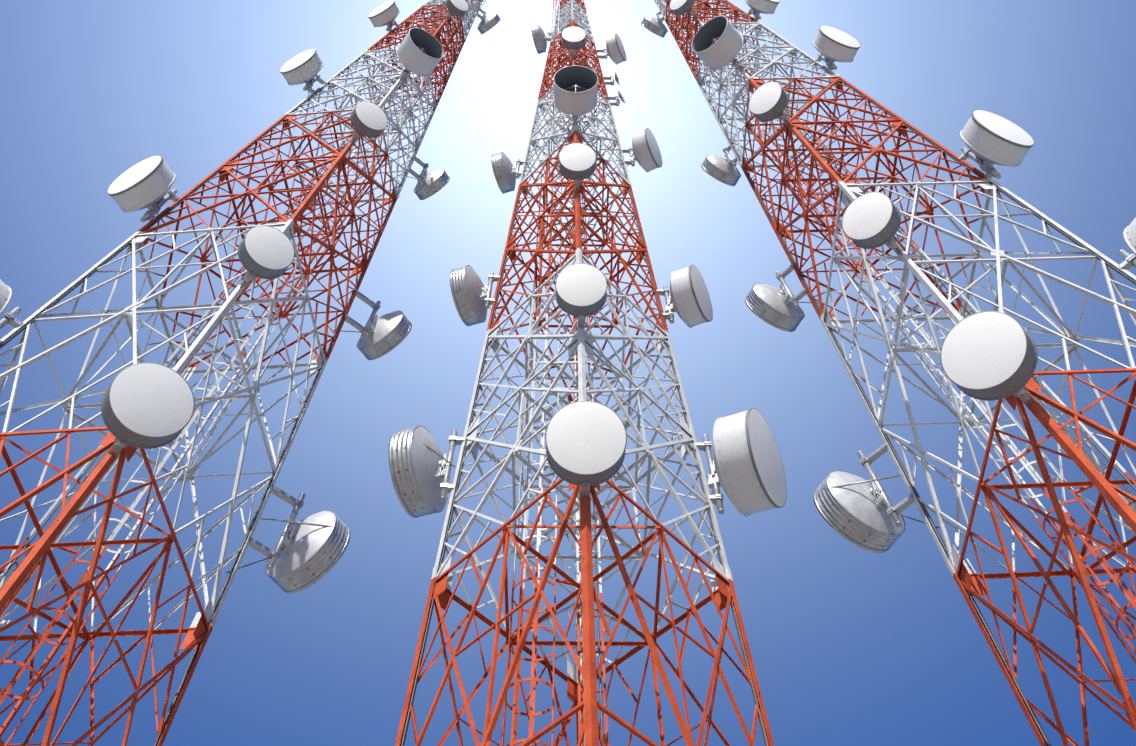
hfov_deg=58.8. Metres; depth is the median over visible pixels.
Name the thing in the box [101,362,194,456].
dish
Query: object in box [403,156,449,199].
dish
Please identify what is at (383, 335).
dish
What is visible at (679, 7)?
dish
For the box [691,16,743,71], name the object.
dish
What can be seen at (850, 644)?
sky
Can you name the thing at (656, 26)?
dish
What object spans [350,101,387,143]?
dish
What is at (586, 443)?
dish
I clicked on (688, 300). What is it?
dish
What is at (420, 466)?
dish
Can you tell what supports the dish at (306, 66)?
attached to the tower at (42, 546)
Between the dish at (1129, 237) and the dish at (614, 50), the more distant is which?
the dish at (614, 50)
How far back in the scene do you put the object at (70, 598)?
17.63 m
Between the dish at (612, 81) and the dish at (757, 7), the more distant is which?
the dish at (612, 81)
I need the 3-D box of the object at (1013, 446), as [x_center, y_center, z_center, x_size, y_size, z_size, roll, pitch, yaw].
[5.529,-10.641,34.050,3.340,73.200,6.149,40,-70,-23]
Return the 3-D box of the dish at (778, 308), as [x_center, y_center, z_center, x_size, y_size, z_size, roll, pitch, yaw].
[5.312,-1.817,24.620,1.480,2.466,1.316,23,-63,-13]
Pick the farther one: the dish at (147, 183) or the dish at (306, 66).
the dish at (306, 66)
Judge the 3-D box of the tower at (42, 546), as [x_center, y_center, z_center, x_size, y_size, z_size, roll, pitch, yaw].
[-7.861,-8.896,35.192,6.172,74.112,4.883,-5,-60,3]
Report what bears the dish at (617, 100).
attached to the tower at (581, 340)
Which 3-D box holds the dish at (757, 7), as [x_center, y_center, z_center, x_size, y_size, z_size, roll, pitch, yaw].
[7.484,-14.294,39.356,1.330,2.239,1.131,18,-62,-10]
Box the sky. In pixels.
[0,0,1135,745]
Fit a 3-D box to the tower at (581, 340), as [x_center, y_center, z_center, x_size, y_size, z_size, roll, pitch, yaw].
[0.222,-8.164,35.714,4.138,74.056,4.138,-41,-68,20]
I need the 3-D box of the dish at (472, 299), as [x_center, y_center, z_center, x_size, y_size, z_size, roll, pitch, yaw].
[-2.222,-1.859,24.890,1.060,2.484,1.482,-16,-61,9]
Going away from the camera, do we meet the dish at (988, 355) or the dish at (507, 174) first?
the dish at (988, 355)
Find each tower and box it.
[0,0,482,745]
[395,0,774,745]
[655,0,1135,745]
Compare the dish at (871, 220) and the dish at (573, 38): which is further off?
the dish at (573, 38)
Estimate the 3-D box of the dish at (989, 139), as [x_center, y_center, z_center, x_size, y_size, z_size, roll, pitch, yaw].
[9.112,-4.758,21.574,1.430,2.407,1.206,17,-61,-9]
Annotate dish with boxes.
[0,279,23,329]
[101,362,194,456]
[107,155,180,228]
[226,484,350,592]
[238,225,294,287]
[280,49,325,93]
[333,290,411,359]
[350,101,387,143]
[368,0,399,31]
[388,425,464,521]
[396,28,443,80]
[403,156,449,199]
[445,0,468,19]
[450,265,499,325]
[477,8,500,33]
[491,152,524,193]
[531,25,552,53]
[545,401,626,497]
[554,65,597,124]
[555,263,606,328]
[559,143,595,190]
[562,26,585,56]
[596,33,626,64]
[603,72,619,85]
[608,91,626,105]
[621,128,661,171]
[641,11,667,37]
[656,265,712,327]
[670,0,696,17]
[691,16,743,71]
[695,408,786,536]
[701,145,740,185]
[744,0,779,19]
[745,264,818,331]
[749,82,790,126]
[812,26,860,73]
[813,442,938,552]
[842,192,902,254]
[940,311,1037,405]
[958,110,1034,193]
[1118,217,1135,269]
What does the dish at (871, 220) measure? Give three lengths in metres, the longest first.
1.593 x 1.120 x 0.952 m
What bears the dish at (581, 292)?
attached to the tower at (581, 340)
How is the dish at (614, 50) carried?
attached to the tower at (581, 340)
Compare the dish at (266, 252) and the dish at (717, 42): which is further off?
the dish at (717, 42)
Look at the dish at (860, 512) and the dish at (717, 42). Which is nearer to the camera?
the dish at (860, 512)
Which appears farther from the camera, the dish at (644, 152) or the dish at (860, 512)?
the dish at (644, 152)
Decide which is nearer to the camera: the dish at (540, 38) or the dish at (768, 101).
the dish at (768, 101)
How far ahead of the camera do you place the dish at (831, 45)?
30.82 m
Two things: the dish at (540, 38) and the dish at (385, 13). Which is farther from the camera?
the dish at (540, 38)
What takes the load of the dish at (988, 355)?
attached to the tower at (845, 190)
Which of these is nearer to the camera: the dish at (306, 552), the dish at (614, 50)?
the dish at (306, 552)
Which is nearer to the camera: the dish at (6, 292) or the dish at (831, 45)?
the dish at (6, 292)
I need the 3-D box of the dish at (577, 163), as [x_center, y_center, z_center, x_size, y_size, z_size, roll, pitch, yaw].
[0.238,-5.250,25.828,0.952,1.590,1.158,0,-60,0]
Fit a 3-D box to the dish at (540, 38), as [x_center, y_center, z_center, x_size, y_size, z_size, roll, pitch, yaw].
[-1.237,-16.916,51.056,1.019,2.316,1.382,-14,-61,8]
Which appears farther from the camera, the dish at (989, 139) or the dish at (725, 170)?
the dish at (725, 170)
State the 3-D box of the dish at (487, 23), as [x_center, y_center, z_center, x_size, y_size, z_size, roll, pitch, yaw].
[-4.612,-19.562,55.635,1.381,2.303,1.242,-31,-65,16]
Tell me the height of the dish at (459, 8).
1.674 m
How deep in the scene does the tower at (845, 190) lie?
18.72 m
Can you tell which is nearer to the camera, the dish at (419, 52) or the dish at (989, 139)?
the dish at (989, 139)
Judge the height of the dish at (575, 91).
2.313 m
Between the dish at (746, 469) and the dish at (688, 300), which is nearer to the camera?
the dish at (746, 469)

